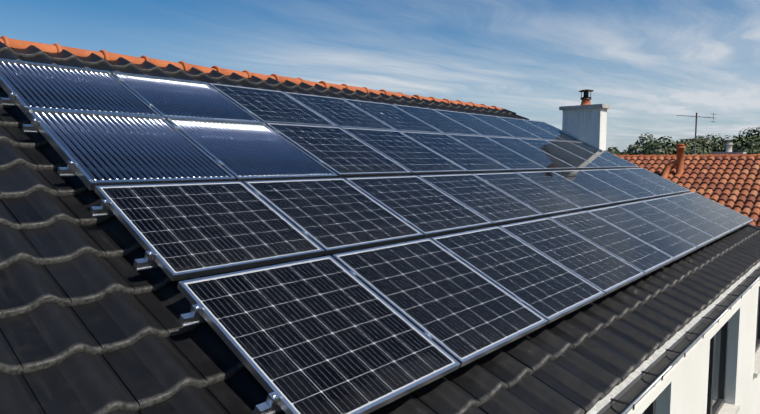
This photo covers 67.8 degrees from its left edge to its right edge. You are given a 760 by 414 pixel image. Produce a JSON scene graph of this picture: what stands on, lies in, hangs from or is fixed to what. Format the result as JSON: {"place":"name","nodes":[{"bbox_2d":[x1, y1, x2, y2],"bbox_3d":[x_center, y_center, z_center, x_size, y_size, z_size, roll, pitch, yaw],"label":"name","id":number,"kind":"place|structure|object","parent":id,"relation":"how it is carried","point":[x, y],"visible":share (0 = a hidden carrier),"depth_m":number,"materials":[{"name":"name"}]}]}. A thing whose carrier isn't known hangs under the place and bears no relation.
{"place":"outdoors","nodes":[
{"label":"outdoors","id":0,"kind":"place"},
{"bbox_2d":[0,0,759,151],"label":"sky","id":1,"kind":"structure","parent":0,"point":[654,62],"materials":[{"name":"blue"}]},
{"bbox_2d":[606,147,627,154],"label":"tree","id":2,"kind":"object","parent":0,"point":[612,151],"visible":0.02,"depth_m":69.33,"materials":[{"name":"green plant"}]},
{"bbox_2d":[617,143,644,154],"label":"tree","id":3,"kind":"object","parent":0,"point":[632,150],"visible":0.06,"depth_m":65.22,"materials":[{"name":"green plant"}]},
{"bbox_2d":[503,109,759,229],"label":"roof verge tiles","id":4,"kind":"object","parent":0,"point":[750,225],"visible":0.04,"depth_m":12.68,"materials":[{"name":"orange ceramic"}]},
{"bbox_2d":[623,132,669,154],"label":"tree","id":5,"kind":"object","parent":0,"point":[643,139],"visible":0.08,"depth_m":85.09,"materials":[{"name":"green plant"}]},
{"bbox_2d":[640,136,705,154],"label":"tree","id":6,"kind":"object","parent":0,"point":[662,149],"visible":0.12,"depth_m":54.24,"materials":[{"name":"green plant"}]},
{"bbox_2d":[620,156,759,227],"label":"neighbour roof canal tiles","id":7,"kind":"object","parent":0,"point":[733,183],"visible":0.17,"depth_m":16.36,"materials":[{"name":"orange ceramic"}]},
{"bbox_2d":[661,144,685,178],"bbox_3d":[8.735,-1.232,17.186,0.496,1.380,1.081,10,11,64],"label":"vent pipe","id":8,"kind":"object","parent":7,"relation":"on","point":[678,162],"visible":0.81,"depth_m":17.17,"materials":[{"name":"orange ceramic"}]},
{"bbox_2d":[672,140,711,154],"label":"tree","id":9,"kind":"object","parent":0,"point":[687,143],"visible":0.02,"depth_m":58.92,"materials":[{"name":"green plant"}]},
{"bbox_2d":[627,279,759,413],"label":"house walls","id":10,"kind":"structure","parent":0,"point":[681,387],"depth_m":5.71,"materials":[{"name":"white paint"}]},
{"bbox_2d":[0,41,759,413],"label":"roof tiles","id":11,"kind":"object","parent":10,"relation":"on","point":[622,333],"visible":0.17,"depth_m":3.01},
{"bbox_2d":[0,36,503,109],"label":"ridge tiles","id":12,"kind":"object","parent":11,"relation":"on","point":[53,48],"visible":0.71,"depth_m":7.07,"materials":[{"name":"ceramic"}]},
{"bbox_2d":[0,74,730,413],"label":"mounting brackets","id":13,"kind":"object","parent":11,"relation":"on","point":[270,405],"visible":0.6,"depth_m":3.17,"materials":[{"name":"metal"}]},
{"bbox_2d":[0,58,337,189],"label":"solar thermal collectors","id":14,"kind":"object","parent":13,"relation":"attached to","point":[104,127],"visible":1,"depth_m":4.50,"materials":[{"name":"glass"}]},
{"bbox_2d":[94,83,753,413],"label":"solar panels","id":15,"kind":"object","parent":13,"relation":"on","point":[329,334],"visible":0.98,"depth_m":4.06,"materials":[{"name":"glass"}]},
{"bbox_2d":[559,89,610,150],"bbox_3d":[4.227,-0.711,11.666,1.006,3.384,0.521,4,6,41],"label":"chimney","id":16,"kind":"object","parent":11,"relation":"on","point":[585,121],"visible":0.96,"depth_m":11.46,"materials":[{"name":"paint"}]},
{"bbox_2d":[576,261,759,413],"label":"gutter","id":17,"kind":"object","parent":10,"relation":"on","point":[629,392],"visible":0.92,"depth_m":4.30,"materials":[{"name":"metal"}]},
{"bbox_2d":[642,286,759,413],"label":"windows","id":18,"kind":"structure","parent":10,"relation":"attached to","point":[716,404],"depth_m":6.17,"materials":[{"name":"grey"}]},
{"bbox_2d":[685,135,735,153],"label":"tree","id":19,"kind":"object","parent":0,"point":[704,143],"visible":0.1,"depth_m":63.13,"materials":[{"name":"green plant"}]},
{"bbox_2d":[706,134,736,151],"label":"tree","id":20,"kind":"object","parent":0,"point":[715,140],"visible":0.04,"depth_m":77.77,"materials":[{"name":"green plant"}]},
{"bbox_2d":[711,142,745,154],"bbox_3d":[11.114,-1.514,18.041,0.880,1.100,0.580,4,6,41],"label":"roof vent","id":21,"kind":"object","parent":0,"point":[728,150],"visible":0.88,"depth_m":17.93,"materials":[{"name":"silver metal"}]},
{"bbox_2d":[699,135,759,154],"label":"tree","id":22,"kind":"object","parent":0,"point":[746,147],"visible":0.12,"depth_m":51.30,"materials":[{"name":"green plant"}]},
{"bbox_2d":[735,127,759,143],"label":"tree","id":23,"kind":"object","parent":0,"point":[748,134],"visible":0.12,"depth_m":73.20,"materials":[{"name":"green plant"}]},
{"bbox_2d":[740,135,759,146],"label":"tree","id":24,"kind":"object","parent":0,"point":[756,139],"visible":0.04,"depth_m":60.34,"materials":[{"name":"green plant"}]},
{"bbox_3d":[13.198,2.091,15.777,14.900,6.810,10.797,4,6,41],"label":"neighbouring building","id":25,"kind":"object","parent":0,"visible":0},
{"bbox_2d":[615,154,759,157],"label":"ridge tiles","id":26,"kind":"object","parent":25,"relation":"on","point":[707,156],"depth_m":18.07,"materials":[{"name":"ceramic"}]},
{"bbox_2d":[677,113,716,153],"bbox_3d":[10.797,-2.120,19.461,1.261,2.226,0.892,4,6,41],"label":"tv aerial","id":27,"kind":"object","parent":25,"relation":"on","point":[696,116],"visible":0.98,"depth_m":19.41,"materials":[{"name":"silver metal"}]}
]}

